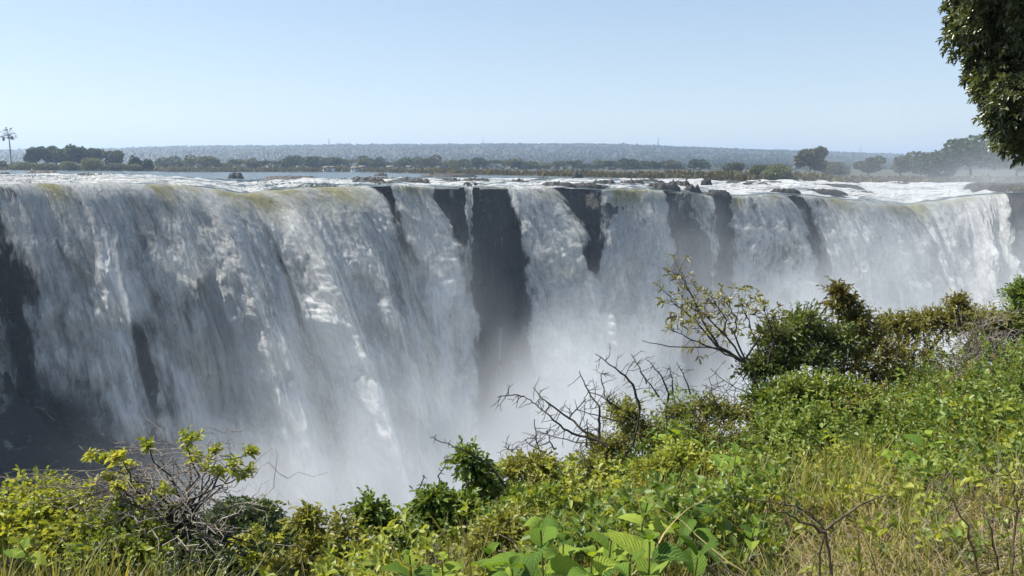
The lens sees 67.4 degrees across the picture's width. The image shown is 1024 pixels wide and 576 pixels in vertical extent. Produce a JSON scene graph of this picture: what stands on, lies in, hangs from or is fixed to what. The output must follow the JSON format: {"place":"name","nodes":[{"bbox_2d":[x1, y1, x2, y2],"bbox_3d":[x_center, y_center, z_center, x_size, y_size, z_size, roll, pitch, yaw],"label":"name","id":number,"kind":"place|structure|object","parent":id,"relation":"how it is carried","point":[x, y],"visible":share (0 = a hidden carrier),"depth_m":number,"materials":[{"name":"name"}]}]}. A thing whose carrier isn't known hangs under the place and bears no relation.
{"place":"outdoors","nodes":[
{"label":"outdoors","id":0,"kind":"place"},
{"bbox_2d":[0,0,991,199],"label":"sky","id":1,"kind":"structure","parent":0,"point":[873,76],"materials":[{"name":"blue"}]},
{"bbox_2d":[0,395,1023,575],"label":"ground","id":2,"kind":"structure","parent":0,"point":[585,561],"depth_m":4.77,"materials":[{"name":"green plant"}]},
{"bbox_2d":[4,536,48,575],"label":"broad leaved plant","id":3,"kind":"object","parent":2,"relation":"on","point":[24,542],"visible":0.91,"depth_m":3.44,"materials":[{"name":"green plant"}]},
{"bbox_2d":[0,464,78,575],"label":"leafy weed","id":4,"kind":"object","parent":2,"relation":"on","point":[9,521],"visible":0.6,"depth_m":4.27,"materials":[{"name":"green plant"}]},
{"bbox_2d":[0,479,127,575],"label":"leafy weed","id":5,"kind":"object","parent":2,"relation":"on","point":[55,532],"visible":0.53,"depth_m":4.12,"materials":[{"name":"green plant"}]},
{"bbox_2d":[0,528,235,575],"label":"grass tuft","id":6,"kind":"object","parent":2,"relation":"on","point":[112,570],"visible":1,"depth_m":3.32,"materials":[{"name":"plant"}]},
{"bbox_2d":[48,484,197,575],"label":"leafy weed","id":7,"kind":"object","parent":2,"relation":"on","point":[140,548],"visible":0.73,"depth_m":3.94,"materials":[{"name":"green plant"}]},
{"bbox_2d":[0,415,327,575],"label":"twiggy bush","id":8,"kind":"object","parent":2,"relation":"on","point":[183,512],"visible":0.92,"depth_m":4.06,"materials":[{"name":"green plant"}]},
{"bbox_2d":[93,543,295,575],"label":"grass tuft","id":9,"kind":"object","parent":2,"relation":"on","point":[209,567],"visible":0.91,"depth_m":3.48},
{"bbox_2d":[161,493,303,575],"bbox_3d":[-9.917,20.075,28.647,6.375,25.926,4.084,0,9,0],"label":"bush","id":10,"kind":"object","parent":2,"relation":"on","point":[273,513],"visible":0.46,"depth_m":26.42,"materials":[{"name":"green plant"}]},
{"bbox_2d":[245,498,393,575],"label":"leafy shrub","id":11,"kind":"object","parent":2,"relation":"on","point":[312,536],"visible":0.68,"depth_m":4.41,"materials":[{"name":"green plant"}]},
{"bbox_2d":[339,485,444,574],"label":"leafy shrub","id":12,"kind":"object","parent":2,"relation":"on","point":[371,511],"visible":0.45,"depth_m":4.85,"materials":[{"name":"green plant"}]},
{"bbox_2d":[380,549,432,575],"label":"broad leaved plant","id":13,"kind":"object","parent":2,"relation":"on","point":[409,557],"visible":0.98,"depth_m":2.81,"materials":[{"name":"green plant"}]},
{"bbox_2d":[319,434,505,523],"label":"dry twigs","id":14,"kind":"object","parent":2,"relation":"on","point":[497,475],"visible":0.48,"depth_m":5.39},
{"bbox_2d":[421,552,464,575],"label":"broad leaved plant","id":15,"kind":"object","parent":2,"relation":"on","point":[450,566],"visible":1,"depth_m":2.48,"materials":[{"name":"green plant"}]},
{"bbox_2d":[402,480,489,560],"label":"leafy shrub","id":16,"kind":"object","parent":2,"relation":"on","point":[442,496],"visible":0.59,"depth_m":5.35,"materials":[{"name":"green plant"}]},
{"bbox_2d":[458,517,471,575],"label":"long reed","id":17,"kind":"object","parent":2,"relation":"on","point":[469,552],"visible":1,"depth_m":3.21,"materials":[{"name":"green plant"}]},
{"bbox_2d":[439,435,535,512],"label":"leafy shrub","id":18,"kind":"object","parent":2,"relation":"on","point":[476,471],"visible":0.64,"depth_m":5.73,"materials":[{"name":"green plant"}]},
{"bbox_2d":[471,542,519,575],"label":"broad leaved plant","id":19,"kind":"object","parent":2,"relation":"on","point":[490,549],"visible":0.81,"depth_m":2.26,"materials":[{"name":"green plant"}]},
{"bbox_2d":[444,495,559,565],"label":"leafy clump","id":20,"kind":"object","parent":2,"relation":"on","point":[510,524],"visible":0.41,"depth_m":4.37,"materials":[{"name":"green plant"}]},
{"bbox_2d":[491,556,528,575],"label":"broad leaved plant","id":21,"kind":"object","parent":2,"relation":"on","point":[514,561],"visible":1,"depth_m":2.06,"materials":[{"name":"green plant"}]},
{"bbox_2d":[0,416,1023,575],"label":"undergrowth","id":22,"kind":"object","parent":2,"relation":"on","point":[911,565],"visible":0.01,"depth_m":4.42,"materials":[{"name":"green plant"}]},
{"bbox_2d":[479,515,586,575],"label":"broad leaved plant","id":23,"kind":"object","parent":2,"relation":"on","point":[543,535],"visible":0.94,"depth_m":2.16,"materials":[{"name":"green plant"}]},
{"bbox_2d":[488,443,607,511],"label":"leafy shrub","id":24,"kind":"object","parent":2,"relation":"on","point":[522,466],"visible":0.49,"depth_m":6.28,"materials":[{"name":"green plant"}]},
{"bbox_2d":[538,533,589,575],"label":"broad leaved plant","id":25,"kind":"object","parent":2,"relation":"on","point":[567,547],"visible":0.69,"depth_m":2.68,"materials":[{"name":"green plant"}]},
{"bbox_2d":[491,345,653,467],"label":"dead branches","id":26,"kind":"object","parent":2,"relation":"on","point":[598,439],"visible":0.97,"depth_m":6.58,"materials":[{"name":"wood"}]},
{"bbox_2d":[527,484,635,544],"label":"leafy clump","id":27,"kind":"object","parent":2,"relation":"on","point":[581,505],"visible":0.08,"depth_m":4.95,"materials":[{"name":"green plant"}]},
{"bbox_2d":[567,545,618,575],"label":"broad leaved plant","id":28,"kind":"object","parent":2,"relation":"on","point":[599,565],"visible":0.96,"depth_m":2.00,"materials":[{"name":"green plant"}]},
{"bbox_2d":[584,529,634,575],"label":"broad leaved plant","id":29,"kind":"object","parent":2,"relation":"on","point":[613,550],"visible":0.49,"depth_m":2.80,"materials":[{"name":"green plant"}]},
{"bbox_2d":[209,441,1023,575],"bbox_3d":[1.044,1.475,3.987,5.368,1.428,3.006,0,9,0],"label":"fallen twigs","id":30,"kind":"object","parent":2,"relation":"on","point":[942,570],"visible":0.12,"depth_m":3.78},
{"bbox_2d":[569,391,690,486],"bbox_3d":[1.060,1.564,6.769,0.969,1.154,1.344,5,10,30],"label":"leafy shrub","id":31,"kind":"object","parent":2,"relation":"on","point":[629,417],"visible":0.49,"depth_m":6.92,"materials":[{"name":"green plant"}]},
{"bbox_2d":[609,550,658,575],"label":"broad leaved plant","id":32,"kind":"object","parent":2,"relation":"on","point":[625,568],"visible":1,"depth_m":1.84,"materials":[{"name":"green plant"}]},
{"bbox_2d":[259,368,1023,575],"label":"weeds","id":33,"kind":"object","parent":2,"relation":"on","point":[381,551],"visible":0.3,"depth_m":4.16,"materials":[{"name":"green plant"}]},
{"bbox_2d":[617,495,675,575],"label":"broad leaved plant","id":34,"kind":"object","parent":2,"relation":"on","point":[660,524],"visible":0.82,"depth_m":3.18,"materials":[{"name":"green plant"}]},
{"bbox_2d":[603,529,692,575],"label":"broad leaved plant","id":35,"kind":"object","parent":2,"relation":"on","point":[632,544],"visible":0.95,"depth_m":2.10,"materials":[{"name":"green plant"}]},
{"bbox_2d":[285,449,1023,575],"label":"dry grass","id":36,"kind":"structure","parent":2,"relation":"on","point":[900,551],"depth_m":3.73,"materials":[{"name":"plant"}]},
{"bbox_2d":[742,478,886,575],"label":"dry twigs","id":37,"kind":"object","parent":36,"relation":"on","point":[826,529],"visible":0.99,"depth_m":3.00,"materials":[{"name":"wood"}]},
{"bbox_2d":[325,341,1023,575],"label":"ground cover","id":38,"kind":"object","parent":2,"relation":"on","point":[626,495],"visible":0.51,"depth_m":4.71,"materials":[{"name":"green plant"}]},
{"bbox_2d":[621,431,728,492],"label":"leafy clump","id":39,"kind":"object","parent":2,"relation":"on","point":[676,453],"visible":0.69,"depth_m":5.55,"materials":[{"name":"green plant"}]},
{"bbox_2d":[652,420,703,445],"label":"broad leaved plant","id":40,"kind":"object","parent":2,"relation":"on","point":[678,431],"visible":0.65,"depth_m":6.48,"materials":[{"name":"green plant"}]},
{"bbox_2d":[663,488,718,575],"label":"broad leaved plant","id":41,"kind":"object","parent":2,"relation":"on","point":[705,535],"visible":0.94,"depth_m":3.36,"materials":[{"name":"green plant"}]},
{"bbox_2d":[636,359,761,432],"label":"dry twigs","id":42,"kind":"object","parent":2,"relation":"on","point":[689,389],"visible":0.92,"depth_m":7.56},
{"bbox_2d":[678,534,722,575],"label":"broad leaved plant","id":43,"kind":"object","parent":2,"relation":"on","point":[698,559],"visible":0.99,"depth_m":2.11,"materials":[{"name":"green plant"}]},
{"bbox_2d":[648,386,768,460],"bbox_3d":[1.899,1.507,7.414,1.128,1.018,1.007,0,9,0],"label":"leafy shrub","id":44,"kind":"object","parent":2,"relation":"on","point":[677,410],"visible":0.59,"depth_m":7.44,"materials":[{"name":"green plant"}]},
{"bbox_2d":[642,253,793,449],"bbox_3d":[2.199,0.857,8.351,1.504,2.477,1.091,-6,11,-31],"label":"shrub","id":45,"kind":"object","parent":2,"relation":"on","point":[701,314],"visible":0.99,"depth_m":8.14,"materials":[{"name":"green plant"}]},
{"bbox_2d":[701,443,754,500],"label":"broad leaved plant","id":46,"kind":"object","parent":2,"relation":"on","point":[737,459],"visible":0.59,"depth_m":4.75,"materials":[{"name":"green plant"}]},
{"bbox_2d":[667,496,793,566],"bbox_3d":[1.119,1.373,4.142,0.666,0.525,0.538,-2,9,-12],"label":"leafy clump","id":47,"kind":"object","parent":2,"relation":"on","point":[728,516],"visible":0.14,"depth_m":4.05,"materials":[{"name":"green plant"}]},
{"bbox_2d":[739,515,766,575],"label":"broad leaved plant","id":48,"kind":"object","parent":2,"relation":"on","point":[751,534],"visible":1,"depth_m":3.42,"materials":[{"name":"green plant"}]},
{"bbox_2d":[751,460,827,508],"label":"leafy clump","id":49,"kind":"object","parent":2,"relation":"on","point":[789,474],"visible":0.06,"depth_m":5.25,"materials":[{"name":"green plant"}]},
{"bbox_2d":[728,298,875,456],"bbox_3d":[3.262,1.178,8.797,1.797,2.129,1.047,-7,11,-36],"label":"green bush","id":50,"kind":"object","parent":2,"relation":"on","point":[797,345],"visible":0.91,"depth_m":8.56,"materials":[{"name":"green plant"}]},
{"bbox_2d":[586,300,1023,467],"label":"thicket","id":51,"kind":"object","parent":2,"relation":"on","point":[898,396],"visible":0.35,"depth_m":7.13,"materials":[{"name":"green plant"}]},
{"bbox_2d":[598,327,1023,475],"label":"brambles","id":52,"kind":"object","parent":2,"relation":"on","point":[966,368],"visible":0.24,"depth_m":7.10,"materials":[{"name":"green plant"}]},
{"bbox_2d":[734,363,897,457],"bbox_3d":[3.025,1.368,7.558,1.623,1.152,1.252,0,9,0],"label":"green bush","id":53,"kind":"object","parent":2,"relation":"on","point":[787,385],"visible":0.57,"depth_m":7.59,"materials":[{"name":"green plant"}]},
{"bbox_2d":[786,494,889,560],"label":"leafy clump","id":54,"kind":"object","parent":2,"relation":"on","point":[824,522],"visible":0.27,"depth_m":4.13,"materials":[{"name":"green plant"}]},
{"bbox_2d":[808,276,926,386],"bbox_3d":[4.057,0.973,9.094,1.380,2.232,0.983,-3,10,-20],"label":"green bush","id":55,"kind":"object","parent":2,"relation":"on","point":[844,303],"visible":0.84,"depth_m":9.03,"materials":[{"name":"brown plant"}]},
{"bbox_2d":[882,430,946,477],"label":"broad leaved plant","id":56,"kind":"object","parent":2,"relation":"on","point":[916,439],"visible":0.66,"depth_m":5.25,"materials":[{"name":"green plant"}]},
{"bbox_2d":[850,288,979,392],"bbox_3d":[4.887,0.947,9.552,2.130,1.823,1.029,-6,11,-34],"label":"green bush","id":57,"kind":"object","parent":2,"relation":"on","point":[913,323],"visible":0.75,"depth_m":9.62,"materials":[{"name":"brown plant"}]},
{"bbox_2d":[869,356,983,423],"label":"green bush","id":58,"kind":"object","parent":2,"relation":"on","point":[920,369],"visible":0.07,"depth_m":8.75,"materials":[{"name":"green plant"}]},
{"bbox_2d":[907,292,1023,400],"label":"dry vines","id":59,"kind":"object","parent":2,"relation":"on","point":[981,350],"visible":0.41,"depth_m":8.81,"materials":[{"name":"plant"}]},
{"bbox_2d":[922,458,1023,575],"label":"dry twigs","id":60,"kind":"object","parent":2,"relation":"on","point":[1013,556],"visible":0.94,"depth_m":3.06,"materials":[{"name":"wood"}]},
{"bbox_2d":[935,0,1023,169],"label":"overhanging tree","id":61,"kind":"object","parent":2,"relation":"on","point":[986,37],"visible":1,"depth_m":8.55,"materials":[{"name":"green plant"}]},
{"bbox_2d":[944,300,1023,368],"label":"green bush","id":62,"kind":"object","parent":2,"relation":"on","point":[983,314],"visible":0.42,"depth_m":10.02,"materials":[{"name":"green plant"}]},
{"bbox_2d":[975,274,1023,373],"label":"green bush","id":63,"kind":"object","parent":2,"relation":"on","point":[1015,292],"visible":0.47,"depth_m":10.10,"materials":[{"name":"green plant"}]},
{"bbox_2d":[0,187,1023,575],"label":"cliff","id":64,"kind":"structure","parent":0,"point":[52,415],"depth_m":196.04,"materials":[{"name":"stone"}]},
{"bbox_2d":[0,183,354,575],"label":"waterfall","id":65,"kind":"structure","parent":64,"relation":"on","point":[249,336],"depth_m":146.97,"materials":[{"name":"liquid"}]},
{"bbox_2d":[232,186,462,539],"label":"waterfall","id":66,"kind":"structure","parent":64,"relation":"on","point":[384,402],"depth_m":163.24,"materials":[{"name":"liquid"}]},
{"bbox_2d":[391,185,485,488],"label":"waterfall","id":67,"kind":"structure","parent":64,"relation":"on","point":[447,311],"depth_m":183.86,"materials":[{"name":"liquid"}]},
{"bbox_2d":[464,187,473,407],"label":"waterfall","id":68,"kind":"structure","parent":64,"relation":"on","point":[468,206],"depth_m":191.31,"materials":[{"name":"liquid"}]},
{"bbox_2d":[506,187,627,498],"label":"waterfall","id":69,"kind":"structure","parent":64,"relation":"on","point":[568,318],"depth_m":199.03,"materials":[{"name":"liquid"}]},
{"bbox_2d":[596,189,684,456],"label":"waterfall","id":70,"kind":"structure","parent":64,"relation":"on","point":[638,250],"depth_m":212.82,"materials":[{"name":"liquid"}]},
{"bbox_2d":[674,192,728,436],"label":"waterfall","id":71,"kind":"structure","parent":64,"relation":"on","point":[709,203],"depth_m":226.32,"materials":[{"name":"liquid"}]},
{"bbox_2d":[719,194,863,452],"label":"waterfall","id":72,"kind":"structure","parent":64,"relation":"on","point":[775,213],"depth_m":231.00,"materials":[{"name":"liquid"}]},
{"bbox_2d":[801,195,956,387],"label":"waterfall","id":73,"kind":"structure","parent":64,"relation":"on","point":[918,272],"depth_m":243.60,"materials":[{"name":"liquid"}]},
{"bbox_2d":[904,194,1023,364],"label":"waterfall","id":74,"kind":"structure","parent":64,"relation":"on","point":[970,235],"depth_m":246.75,"materials":[{"name":"liquid"}]},
{"bbox_2d":[0,170,1023,204],"bbox_3d":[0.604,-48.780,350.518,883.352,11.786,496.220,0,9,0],"label":"river","id":75,"kind":"structure","parent":0,"point":[890,193],"depth_m":253.52,"materials":[{"name":"grey liquid"}]},
{"bbox_2d":[79,157,103,170],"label":"island bush","id":76,"kind":"object","parent":75,"relation":"on","point":[92,163],"visible":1,"depth_m":432.60,"materials":[{"name":"green plant"}]},
{"bbox_2d":[419,173,476,176],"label":"river rock","id":77,"kind":"object","parent":75,"relation":"on","point":[448,175],"visible":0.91,"depth_m":337.40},
{"bbox_2d":[542,181,578,189],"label":"river rock","id":78,"kind":"object","parent":75,"relation":"in","point":[566,184],"visible":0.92,"depth_m":215.85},
{"bbox_2d":[574,182,604,190],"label":"river rock","id":79,"kind":"object","parent":75,"relation":"in","point":[593,185],"visible":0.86,"depth_m":217.29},
{"bbox_2d":[647,182,680,192],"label":"river rock","id":80,"kind":"object","parent":75,"relation":"in","point":[668,186],"visible":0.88,"depth_m":226.92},
{"bbox_2d":[704,190,731,199],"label":"river rock","id":81,"kind":"object","parent":75,"relation":"in","point":[723,194],"visible":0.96,"depth_m":229.28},
{"bbox_2d":[792,188,848,195],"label":"river rock","id":82,"kind":"object","parent":75,"relation":"in","point":[832,192],"visible":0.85,"depth_m":254.83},
{"bbox_2d":[0,144,1023,182],"bbox_3d":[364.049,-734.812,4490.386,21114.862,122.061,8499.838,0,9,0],"label":"land","id":83,"kind":"structure","parent":0,"point":[975,172],"depth_m":1691.94,"materials":[{"name":"plant"}]},
{"bbox_2d":[22,146,48,164],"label":"island tree","id":84,"kind":"object","parent":83,"relation":"on","point":[34,155],"visible":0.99,"depth_m":458.31,"materials":[{"name":"green plant"}]},
{"bbox_2d":[42,145,62,163],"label":"island tree","id":85,"kind":"object","parent":83,"relation":"on","point":[51,156],"visible":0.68,"depth_m":468.73,"materials":[{"name":"green plant"}]},
{"bbox_2d":[57,144,88,163],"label":"island tree","id":86,"kind":"object","parent":83,"relation":"on","point":[72,153],"visible":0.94,"depth_m":455.96,"materials":[{"name":"green plant"}]},
{"bbox_2d":[87,148,104,158],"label":"island tree","id":87,"kind":"object","parent":83,"relation":"on","point":[96,153],"visible":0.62,"depth_m":468.11,"materials":[{"name":"green plant"}]},
{"bbox_2d":[104,150,124,163],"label":"island tree","id":88,"kind":"object","parent":83,"relation":"on","point":[114,156],"visible":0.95,"depth_m":469.17,"materials":[{"name":"green plant"}]},
{"bbox_2d":[153,156,182,167],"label":"tree","id":89,"kind":"object","parent":83,"relation":"on","point":[163,162],"visible":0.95,"depth_m":606.70,"materials":[{"name":"green plant"}]},
{"bbox_2d":[184,154,213,167],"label":"tree","id":90,"kind":"object","parent":83,"relation":"on","point":[203,160],"visible":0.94,"depth_m":591.52,"materials":[{"name":"green plant"}]},
{"bbox_2d":[283,155,303,167],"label":"tree","id":91,"kind":"object","parent":83,"relation":"on","point":[297,160],"visible":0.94,"depth_m":629.88,"materials":[{"name":"green plant"}]},
{"bbox_2d":[302,155,318,166],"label":"tree","id":92,"kind":"object","parent":83,"relation":"on","point":[311,161],"visible":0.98,"depth_m":608.77,"materials":[{"name":"green plant"}]},
{"bbox_2d":[398,156,428,168],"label":"tree","id":93,"kind":"object","parent":83,"relation":"on","point":[407,162],"visible":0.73,"depth_m":637.50,"materials":[{"name":"green plant"}]},
{"bbox_2d":[415,154,442,167],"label":"tree","id":94,"kind":"object","parent":83,"relation":"on","point":[433,161],"visible":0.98,"depth_m":622.16,"materials":[{"name":"green plant"}]},
{"bbox_2d":[462,157,485,168],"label":"tree","id":95,"kind":"object","parent":83,"relation":"on","point":[475,162],"visible":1,"depth_m":605.37,"materials":[{"name":"green plant"}]},
{"bbox_2d":[0,142,1016,169],"bbox_3d":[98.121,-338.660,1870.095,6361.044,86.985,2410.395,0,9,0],"label":"woods","id":96,"kind":"object","parent":83,"relation":"on","point":[748,161],"visible":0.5,"depth_m":1718.16,"materials":[{"name":"plant"}]},
{"bbox_2d":[0,164,1023,182],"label":"reeds","id":97,"kind":"object","parent":83,"relation":"on","point":[721,175],"visible":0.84,"depth_m":365.75,"materials":[{"name":"plant"}]},
{"bbox_2d":[501,158,522,169],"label":"tree","id":98,"kind":"object","parent":83,"relation":"on","point":[514,162],"visible":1,"depth_m":620.93,"materials":[{"name":"green plant"}]},
{"bbox_2d":[617,158,637,170],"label":"tree","id":99,"kind":"object","parent":83,"relation":"on","point":[622,163],"visible":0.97,"depth_m":593.70,"materials":[{"name":"green plant"}]},
{"bbox_2d":[688,159,710,169],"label":"tree","id":100,"kind":"object","parent":83,"relation":"on","point":[695,163],"visible":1,"depth_m":553.01,"materials":[{"name":"green plant"}]},
{"bbox_2d":[722,162,744,171],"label":"hazy tree","id":101,"kind":"object","parent":83,"relation":"on","point":[738,166],"visible":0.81,"depth_m":411.21,"materials":[{"name":"green plant"}]},
{"bbox_2d":[759,163,791,179],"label":"shore bush","id":102,"kind":"object","parent":83,"relation":"on","point":[776,172],"visible":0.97,"depth_m":297.96,"materials":[{"name":"green plant"}]},
{"bbox_2d":[793,146,828,171],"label":"hazy tree","id":103,"kind":"object","parent":83,"relation":"on","point":[810,158],"visible":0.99,"depth_m":391.74,"materials":[{"name":"green plant"}]},
{"bbox_2d":[821,162,851,174],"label":"hazy tree","id":104,"kind":"object","parent":83,"relation":"on","point":[834,168],"visible":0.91,"depth_m":430.89,"materials":[{"name":"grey plant"}]},
{"bbox_2d":[852,155,886,175],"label":"hazy tree","id":105,"kind":"object","parent":83,"relation":"on","point":[870,165],"visible":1,"depth_m":420.44,"materials":[{"name":"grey plant"}]},
{"bbox_2d":[892,156,919,175],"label":"hazy tree","id":106,"kind":"object","parent":83,"relation":"on","point":[900,164],"visible":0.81,"depth_m":429.67,"materials":[{"name":"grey plant"}]},
{"bbox_2d":[905,150,962,177],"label":"hazy tree","id":107,"kind":"object","parent":83,"relation":"on","point":[931,163],"visible":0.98,"depth_m":417.43,"materials":[{"name":"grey plant"}]},
{"bbox_2d":[939,134,1010,176],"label":"hazy tree","id":108,"kind":"object","parent":83,"relation":"on","point":[973,151],"visible":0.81,"depth_m":407.68,"materials":[{"name":"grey plant"}]},
{"bbox_2d":[963,182,1023,194],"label":"headland","id":109,"kind":"structure","parent":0,"point":[998,187],"depth_m":260.31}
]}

